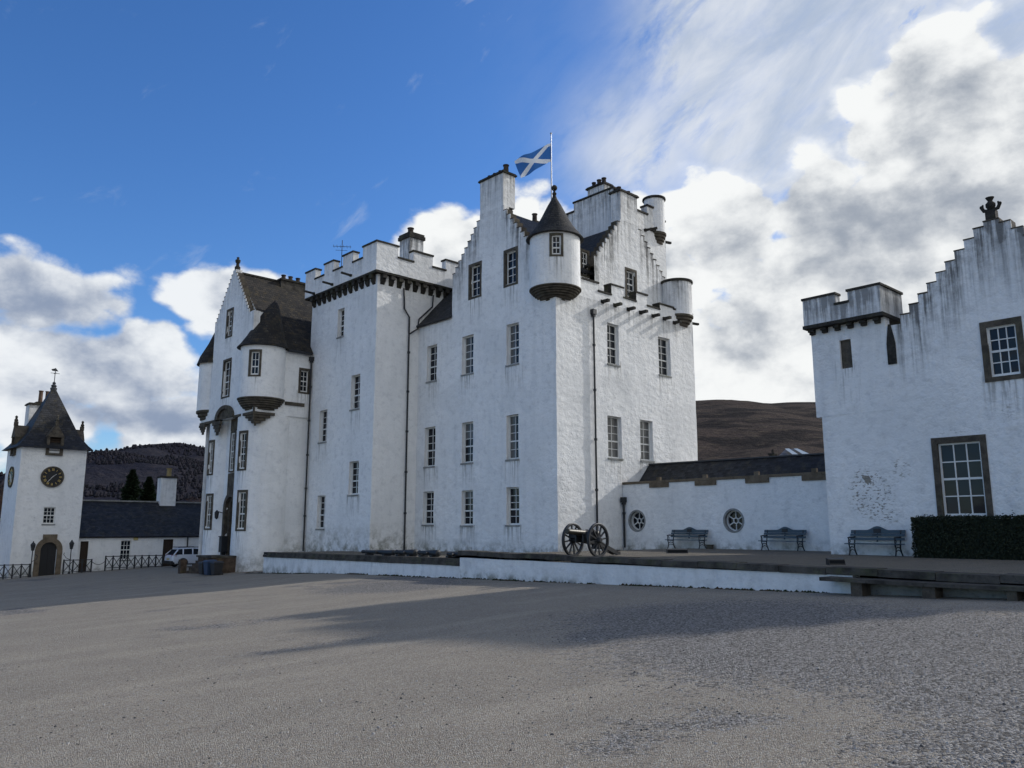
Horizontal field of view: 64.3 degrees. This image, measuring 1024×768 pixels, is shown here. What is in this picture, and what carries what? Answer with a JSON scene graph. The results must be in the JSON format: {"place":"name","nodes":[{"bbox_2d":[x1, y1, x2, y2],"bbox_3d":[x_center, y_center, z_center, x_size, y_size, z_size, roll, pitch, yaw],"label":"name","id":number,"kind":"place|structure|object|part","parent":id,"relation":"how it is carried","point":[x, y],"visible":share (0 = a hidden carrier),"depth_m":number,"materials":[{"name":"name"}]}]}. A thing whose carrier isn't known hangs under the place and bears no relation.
{"place":"outdoors","nodes":[
{"label":"outdoors","id":0,"kind":"place"},
{"bbox_2d":[0,443,204,517],"bbox_3d":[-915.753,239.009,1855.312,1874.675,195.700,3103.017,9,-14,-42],"label":"hill","id":1,"kind":"structure","parent":0,"point":[102,474],"depth_m":1053.26,"materials":[{"name":"plant"}]},
{"bbox_2d":[0,442,204,516],"bbox_3d":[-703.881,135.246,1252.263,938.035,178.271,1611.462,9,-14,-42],"label":"hillside wood","id":2,"kind":"object","parent":1,"relation":"on","point":[125,458],"visible":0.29,"depth_m":1132.87,"materials":[{"name":"plant"}]},
{"bbox_2d":[198,562,203,574],"bbox_3d":[-18.941,11.361,50.203,0.660,0.856,0.680,9,-14,-42],"label":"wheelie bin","id":3,"kind":"object","parent":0,"point":[201,568],"visible":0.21,"depth_m":49.91,"materials":[{"name":"black plastic"}]},
{"bbox_2d":[0,561,1023,767],"bbox_3d":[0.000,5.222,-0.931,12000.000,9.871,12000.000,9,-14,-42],"label":"ground","id":4,"kind":"structure","parent":0,"point":[58,632],"depth_m":10.74,"materials":[{"name":"grey gravel"}]},
{"bbox_2d":[0,564,30,578],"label":"cross rail fence","id":5,"kind":"object","parent":4,"relation":"on","point":[11,574],"visible":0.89,"depth_m":58.88,"materials":[{"name":"black metal"}]},
{"bbox_2d":[29,541,37,576],"bbox_3d":[-35.064,12.932,59.740,0.404,2.787,0.756,-1,-10,6],"label":"lamp post","id":6,"kind":"object","parent":4,"relation":"on","point":[33,544],"visible":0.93,"depth_m":59.60,"materials":[{"name":"black metal"}]},
{"bbox_2d":[0,368,93,578],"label":"clock tower","id":7,"kind":"structure","parent":4,"relation":"on","point":[48,448],"depth_m":61.89,"materials":[{"name":"white paint"}]},
{"bbox_2d":[38,542,55,575],"bbox_3d":[-34.928,13.375,61.199,1.120,2.942,0.040,9,-14,-42],"label":"door","id":8,"kind":"structure","parent":7,"relation":"in","point":[48,550],"depth_m":61.26,"materials":[{"name":"black paint"}]},
{"bbox_2d":[42,507,55,524],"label":"window","id":9,"kind":"structure","parent":7,"relation":"in","point":[49,512],"depth_m":61.64,"materials":[{"name":"white paint"}]},
{"bbox_2d":[63,540,74,573],"bbox_3d":[-33.406,13.096,61.265,0.756,2.727,0.404,0,-10,-1],"label":"lamp post","id":10,"kind":"object","parent":4,"relation":"on","point":[71,544],"visible":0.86,"depth_m":61.32,"materials":[{"name":"black metal"}]},
{"bbox_2d":[62,559,92,573],"bbox_3d":[-32.912,13.898,61.705,2.024,1.240,0.102,9,-14,-42],"label":"cross rail fence","id":11,"kind":"object","parent":4,"relation":"on","point":[72,570],"visible":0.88,"depth_m":61.70,"materials":[{"name":"black metal"}]},
{"bbox_2d":[104,555,163,570],"bbox_3d":[-29.837,14.156,64.403,4.413,1.240,0.102,9,-14,-42],"label":"cross rail fence","id":12,"kind":"object","parent":4,"relation":"on","point":[126,564],"visible":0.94,"depth_m":64.31,"materials":[{"name":"black metal"}]},
{"bbox_2d":[76,468,200,572],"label":"stable range","id":13,"kind":"structure","parent":4,"relation":"on","point":[164,523],"depth_m":67.07,"materials":[{"name":"white paint"}]},
{"bbox_3d":[-33.335,13.771,63.250,0.583,3.083,0.130,9,-14,-42],"label":"door","id":14,"kind":"part","parent":13,"relation":"part of","materials":[{"name":"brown wood"}]},
{"bbox_2d":[119,540,130,560],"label":"window","id":15,"kind":"structure","parent":13,"relation":"in","point":[125,548],"depth_m":65.47,"materials":[{"name":"white paint"}]},
{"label":"door","id":16,"kind":"part","parent":13,"relation":"part of","materials":[{"name":"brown wood"}]},
{"bbox_2d":[163,546,197,566],"bbox_3d":[-25.052,13.687,64.610,4.470,1.575,1.886,9,-14,-42],"label":"parked car","id":17,"kind":"object","parent":4,"relation":"on","point":[173,556],"visible":0.38,"depth_m":63.34,"materials":[{"name":"silver metal"}]},
{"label":"windows","id":18,"kind":"part","parent":17,"relation":"part of","materials":[{"name":"black glass"}]},
{"bbox_2d":[178,559,186,573],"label":"gate pier","id":19,"kind":"structure","parent":4,"relation":"on","point":[182,564],"depth_m":53.49,"materials":[{"name":"stone"}]},
{"bbox_2d":[203,560,216,574],"bbox_3d":[-18.335,11.148,49.425,0.660,0.956,0.680,9,-14,-42],"label":"wheelie bin","id":20,"kind":"object","parent":4,"relation":"on","point":[207,569],"visible":0.58,"depth_m":49.16,"materials":[{"name":"blue plastic"}]},
{"bbox_2d":[185,555,235,573],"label":"entrance steps","id":21,"kind":"structure","parent":4,"relation":"on","point":[229,565],"depth_m":51.35,"materials":[{"name":"stone"}]},
{"bbox_2d":[218,536,227,554],"bbox_3d":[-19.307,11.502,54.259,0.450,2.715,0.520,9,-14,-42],"label":"notice stand","id":22,"kind":"object","parent":21,"relation":"on","point":[223,541],"visible":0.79,"depth_m":54.27,"materials":[{"name":"black metal"}]},
{"bbox_2d":[210,561,223,574],"bbox_3d":[-17.742,11.074,48.935,0.660,0.856,0.680,9,-14,-42],"label":"wheelie bin","id":23,"kind":"object","parent":4,"relation":"on","point":[216,567],"visible":0.86,"depth_m":48.75,"materials":[{"name":"black plastic"}]},
{"bbox_2d":[196,257,312,571],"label":"entrance block","id":24,"kind":"structure","parent":4,"relation":"on","point":[253,365],"depth_m":54.16,"materials":[{"name":"white paint"}]},
{"bbox_2d":[204,493,213,529],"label":"window","id":25,"kind":"structure","parent":24,"relation":"in","point":[209,497],"depth_m":55.78,"materials":[{"name":"white paint"}]},
{"bbox_2d":[207,440,214,475],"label":"window","id":26,"kind":"structure","parent":24,"relation":"in","point":[210,467],"depth_m":56.54,"materials":[{"name":"white paint"}]},
{"bbox_2d":[221,357,231,398],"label":"window","id":27,"kind":"structure","parent":24,"relation":"in","point":[226,377],"depth_m":56.21,"materials":[{"name":"white paint"}]},
{"bbox_2d":[225,307,233,338],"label":"window","id":28,"kind":"structure","parent":24,"relation":"in","point":[229,316],"depth_m":56.92,"materials":[{"name":"white paint"}]},
{"bbox_2d":[228,431,236,472],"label":"window","id":29,"kind":"structure","parent":24,"relation":"in","point":[233,434],"depth_m":55.12,"materials":[{"name":"white paint"}]},
{"bbox_2d":[235,490,247,530],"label":"window","id":30,"kind":"structure","parent":24,"relation":"in","point":[241,509],"depth_m":52.11,"materials":[{"name":"white paint"}]},
{"bbox_2d":[237,430,247,470],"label":"window","id":31,"kind":"structure","parent":24,"relation":"in","point":[244,439],"depth_m":52.90,"materials":[{"name":"white paint"}]},
{"bbox_2d":[248,349,261,376],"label":"window","id":32,"kind":"structure","parent":24,"relation":"in","point":[254,365],"depth_m":52.50,"materials":[{"name":"white paint"}]},
{"bbox_2d":[298,367,309,393],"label":"window","id":33,"kind":"structure","parent":24,"relation":"in","point":[303,388],"depth_m":55.02,"materials":[{"name":"white paint"}]},
{"bbox_2d":[263,552,464,577],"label":"retaining wall","id":34,"kind":"structure","parent":4,"relation":"on","point":[315,563],"depth_m":38.21,"materials":[{"name":"paint"}]},
{"bbox_2d":[302,227,458,551],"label":"square tower","id":35,"kind":"structure","parent":4,"relation":"on","point":[374,306],"depth_m":51.18,"materials":[{"name":"white paint"}]},
{"bbox_2d":[315,496,324,529],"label":"window","id":36,"kind":"structure","parent":35,"relation":"in","point":[322,502],"depth_m":52.57,"materials":[{"name":"white paint"}]},
{"bbox_2d":[317,410,327,443],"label":"window","id":37,"kind":"structure","parent":35,"relation":"in","point":[324,419],"depth_m":53.67,"materials":[{"name":"white paint"}]},
{"bbox_2d":[336,309,344,338],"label":"window","id":38,"kind":"structure","parent":35,"relation":"in","point":[342,311],"depth_m":53.55,"materials":[{"name":"white paint"}]},
{"bbox_2d":[347,461,358,496],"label":"window","id":39,"kind":"structure","parent":35,"relation":"in","point":[355,465],"depth_m":50.17,"materials":[{"name":"glass"}]},
{"bbox_2d":[349,375,359,410],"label":"window","id":40,"kind":"structure","parent":35,"relation":"in","point":[356,378],"depth_m":51.24,"materials":[{"name":"white paint"}]},
{"bbox_2d":[1,611,1023,767],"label":"loose stones","id":41,"kind":"object","parent":4,"relation":"on","point":[921,745],"visible":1,"depth_m":9.06,"materials":[{"name":"grey gravel"}]},
{"bbox_2d":[247,572,826,592],"bbox_3d":[-4.117,8.209,34.372,0.299,1.114,37.952,8,-13,-38],"label":"wall foot moss","id":42,"kind":"object","parent":4,"relation":"on","point":[751,589],"depth_m":27.43,"materials":[{"name":"green plant"}]},
{"bbox_2d":[287,548,1023,574],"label":"terrace","id":43,"kind":"structure","parent":4,"relation":"on","point":[818,558],"depth_m":26.20,"materials":[{"name":"grey stone"}]},
{"bbox_2d":[361,550,394,555],"bbox_3d":[-6.289,7.949,38.308,0.480,0.330,2.717,9,-14,-42],"label":"cannon barrel","id":44,"kind":"object","parent":43,"relation":"on","point":[382,552],"visible":0.89,"depth_m":38.08,"materials":[{"name":"black metal"}]},
{"bbox_2d":[394,549,417,555],"bbox_3d":[-4.736,7.587,36.514,0.480,0.372,1.604,9,-14,-42],"label":"cannon barrel","id":45,"kind":"object","parent":43,"relation":"on","point":[412,552],"visible":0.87,"depth_m":36.31,"materials":[{"name":"black metal"}]},
{"bbox_2d":[417,550,440,556],"bbox_3d":[-3.574,7.325,35.131,0.480,0.372,1.462,9,-14,-42],"label":"cannon barrel","id":46,"kind":"object","parent":43,"relation":"on","point":[430,553],"visible":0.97,"depth_m":34.93,"materials":[{"name":"black metal"}]},
{"bbox_2d":[446,552,462,557],"bbox_3d":[-2.363,7.084,33.691,0.480,0.309,0.946,9,-14,-42],"label":"cannon barrel","id":47,"kind":"object","parent":43,"relation":"on","point":[451,554],"visible":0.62,"depth_m":33.55,"materials":[{"name":"black metal"}]},
{"bbox_2d":[414,164,698,561],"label":"castle keep","id":48,"kind":"structure","parent":43,"relation":"on","point":[556,387],"depth_m":46.57,"materials":[{"name":"white paint"}]},
{"bbox_2d":[421,492,433,525],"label":"window","id":49,"kind":"structure","parent":48,"relation":"in","point":[429,495],"depth_m":49.58,"materials":[{"name":"white paint"}]},
{"bbox_2d":[423,427,434,468],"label":"window","id":50,"kind":"structure","parent":48,"relation":"in","point":[431,431],"depth_m":50.20,"materials":[{"name":"glass"}]},
{"bbox_2d":[425,345,436,383],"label":"window","id":51,"kind":"structure","parent":48,"relation":"in","point":[433,350],"depth_m":51.06,"materials":[{"name":"white paint"}]},
{"bbox_2d":[460,491,472,526],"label":"window","id":52,"kind":"structure","parent":48,"relation":"in","point":[468,495],"depth_m":46.88,"materials":[{"name":"white paint"}]},
{"bbox_2d":[460,422,473,464],"bbox_3d":[-2.494,3.451,47.364,0.360,2.453,1.147,9,-14,-42],"label":"window","id":53,"kind":"structure","parent":48,"relation":"in","point":[468,442],"depth_m":47.57,"materials":[{"name":"white paint"}]},
{"bbox_2d":[461,335,473,376],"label":"window","id":54,"kind":"structure","parent":48,"relation":"in","point":[469,360],"depth_m":48.52,"materials":[{"name":"white paint"}]},
{"bbox_2d":[468,260,481,299],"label":"window","id":55,"kind":"structure","parent":48,"relation":"in","point":[474,274],"depth_m":48.77,"materials":[{"name":"white paint"}]},
{"bbox_2d":[503,246,517,287],"bbox_3d":[0.006,-6.628,46.364,0.260,2.226,1.189,9,-14,-42],"label":"window","id":56,"kind":"structure","parent":48,"relation":"in","point":[512,255],"depth_m":46.48,"materials":[{"name":"white paint"}]},
{"bbox_2d":[505,415,518,461],"bbox_3d":[0.124,2.946,44.572,0.360,2.534,1.087,9,-14,-42],"label":"window","id":57,"kind":"structure","parent":48,"relation":"in","point":[514,419],"depth_m":44.77,"materials":[{"name":"white paint"}]},
{"bbox_2d":[505,324,519,366],"bbox_3d":[0.130,-2.177,45.479,0.360,2.421,1.091,9,-14,-42],"label":"window","id":58,"kind":"structure","parent":48,"relation":"in","point":[513,329],"depth_m":45.67,"materials":[{"name":"white paint"}]},
{"bbox_2d":[505,488,519,526],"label":"window","id":59,"kind":"structure","parent":48,"relation":"in","point":[513,492],"depth_m":44.09,"materials":[{"name":"white paint"}]},
{"bbox_2d":[550,132,551,198],"bbox_3d":[2.390,-11.212,49.181,0.130,8.536,0.130,4,-11,-20],"label":"flagpole","id":60,"kind":"object","parent":48,"relation":"on","point":[551,163],"visible":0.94,"depth_m":49.55,"materials":[{"name":"white metal"}]},
{"bbox_2d":[514,143,550,177],"bbox_3d":[1.247,-13.616,49.568,2.256,2.231,0.371,-1,-10,7],"label":"flag","id":61,"kind":"object","parent":60,"relation":"attached to","point":[527,164],"visible":1,"depth_m":49.61,"materials":[{"name":"fabric"}]},
{"bbox_2d":[549,233,563,255],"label":"window","id":62,"kind":"structure","parent":48,"relation":"in","point":[555,242],"depth_m":43.31,"materials":[{"name":"white paint"}]},
{"bbox_2d":[580,248,589,278],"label":"window","id":63,"kind":"structure","parent":48,"relation":"in","point":[584,254],"depth_m":47.77,"materials":[{"name":"white paint"}]},
{"bbox_2d":[607,324,620,366],"bbox_3d":[5.634,-2.194,46.169,1.103,2.435,0.360,9,-14,-42],"label":"window","id":64,"kind":"structure","parent":48,"relation":"in","point":[611,330],"depth_m":46.37,"materials":[{"name":"white paint"}]},
{"bbox_2d":[607,416,623,460],"bbox_3d":[5.610,3.016,45.217,1.286,2.415,0.360,9,-14,-42],"label":"window","id":65,"kind":"structure","parent":48,"relation":"in","point":[612,423],"depth_m":45.39,"materials":[{"name":"white paint"}]},
{"bbox_2d":[625,267,636,297],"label":"window","id":66,"kind":"structure","parent":48,"relation":"in","point":[628,275],"depth_m":49.76,"materials":[{"name":"white paint"}]},
{"bbox_2d":[640,420,654,462],"bbox_3d":[7.688,3.320,47.111,1.255,2.429,0.360,9,-14,-42],"label":"window","id":67,"kind":"structure","parent":48,"relation":"in","point":[644,425],"depth_m":47.32,"materials":[{"name":"white paint"}]},
{"bbox_2d":[658,338,671,377],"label":"window","id":68,"kind":"structure","parent":48,"relation":"in","point":[662,343],"depth_m":49.55,"materials":[{"name":"white paint"}]},
{"bbox_2d":[562,523,620,555],"bbox_3d":[2.902,5.545,29.002,1.400,1.170,2.979,-9,-14,42],"label":"field gun","id":69,"kind":"object","parent":43,"relation":"on","point":[590,536],"visible":0.96,"depth_m":28.54,"materials":[{"name":"black metal"}]},
{"bbox_2d":[666,549,687,552],"bbox_3d":[6.684,6.760,32.998,0.834,0.180,0.280,0,-10,0],"label":"ground floodlight","id":70,"kind":"object","parent":43,"relation":"on","point":[676,550],"visible":0.89,"depth_m":32.87,"materials":[{"name":"black plastic"}]},
{"bbox_2d":[665,527,707,548],"bbox_3d":[8.763,7.733,40.948,0.682,1.086,2.198,9,-14,-42],"label":"garden bench","id":71,"kind":"object","parent":43,"relation":"on","point":[689,529],"visible":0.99,"depth_m":41.19,"materials":[{"name":"teal metal"}]},
{"bbox_2d":[706,544,713,548],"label":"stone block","id":72,"kind":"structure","parent":43,"relation":"on","point":[708,546],"depth_m":40.10,"materials":[{"name":"stone"}]},
{"bbox_2d":[758,527,806,550],"bbox_3d":[12.315,7.058,37.158,0.682,1.086,2.095,9,-14,-42],"label":"garden bench","id":73,"kind":"object","parent":43,"relation":"on","point":[784,531],"visible":0.97,"depth_m":37.35,"materials":[{"name":"teal metal"}]},
{"bbox_2d":[826,558,845,564],"bbox_3d":[8.855,4.853,22.301,0.432,0.180,0.280,0,-10,0],"label":"ground floodlight","id":74,"kind":"object","parent":43,"relation":"on","point":[835,561],"visible":1,"depth_m":22.18,"materials":[{"name":"black plastic"}]},
{"bbox_2d":[844,526,905,555],"bbox_3d":[13.337,5.777,29.971,0.682,1.086,2.008,9,-14,-42],"label":"garden bench","id":75,"kind":"object","parent":43,"relation":"on","point":[878,531],"visible":0.99,"depth_m":30.11,"materials":[{"name":"teal metal"}]},
{"bbox_2d":[910,510,1023,559],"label":"clipped hedge","id":76,"kind":"object","parent":43,"relation":"on","point":[968,536],"visible":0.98,"depth_m":26.67,"materials":[{"name":"green plant"}]},
{"bbox_2d":[620,453,830,550],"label":"range","id":77,"kind":"structure","parent":4,"relation":"on","point":[738,503],"depth_m":40.32,"materials":[{"name":"paint"}]},
{"bbox_2d":[628,510,645,531],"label":"oculus window","id":78,"kind":"structure","parent":77,"relation":"in","point":[636,520],"depth_m":44.20,"materials":[{"name":"white paint"}]},
{"bbox_2d":[723,508,743,532],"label":"oculus window","id":79,"kind":"structure","parent":77,"relation":"in","point":[735,519],"depth_m":39.88,"materials":[{"name":"white paint"}]},
{"bbox_2d":[458,550,1023,593],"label":"retaining wall","id":80,"kind":"structure","parent":4,"relation":"on","point":[700,574],"depth_m":23.51,"materials":[{"name":"paint"}]},
{"bbox_2d":[801,196,1023,555],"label":"gabled wing","id":81,"kind":"structure","parent":4,"relation":"on","point":[920,408],"depth_m":29.59,"materials":[{"name":"white paint"}]},
{"bbox_2d":[931,434,993,518],"bbox_3d":[15.740,3.297,28.478,0.215,2.938,1.791,9,-14,-42],"label":"window","id":82,"kind":"structure","parent":81,"relation":"in","point":[964,464],"depth_m":28.52,"materials":[{"name":"white paint"}]},
{"bbox_2d":[979,316,1023,382],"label":"window","id":83,"kind":"structure","parent":81,"relation":"in","point":[1007,360],"depth_m":28.03,"materials":[{"name":"white paint"}]},
{"bbox_2d":[819,576,1023,600],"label":"stone bench","id":84,"kind":"object","parent":4,"relation":"on","point":[865,586],"visible":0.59,"depth_m":17.76,"materials":[{"name":"stone"}]},
{"bbox_2d":[0,0,1023,473],"label":"sky","id":85,"kind":"structure","parent":0,"point":[796,150],"materials":[{"name":"blue"}]},
{"bbox_2d":[696,400,823,460],"bbox_3d":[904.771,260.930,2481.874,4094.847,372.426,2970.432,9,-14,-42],"label":"hill","id":86,"kind":"structure","parent":0,"point":[728,429],"depth_m":1330.11,"materials":[{"name":"brown plant"}]},
{"bbox_3d":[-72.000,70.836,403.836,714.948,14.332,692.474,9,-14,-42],"label":"meadow","id":87,"kind":"structure","parent":0,"visible":0},
{"bbox_2d":[120,469,142,500],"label":"conifer","id":88,"kind":"object","parent":87,"relation":"on","point":[131,490],"visible":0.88,"depth_m":148.35,"materials":[{"name":"green plant"}]},
{"bbox_2d":[139,476,156,500],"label":"conifer","id":89,"kind":"object","parent":87,"relation":"on","point":[148,493],"visible":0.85,"depth_m":153.20,"materials":[{"name":"green plant"}]},
{"bbox_2d":[768,448,808,455],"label":"distant house","id":90,"kind":"structure","parent":87,"relation":"on","point":[788,451],"depth_m":95.62,"materials":[{"name":"stone"}]}
]}

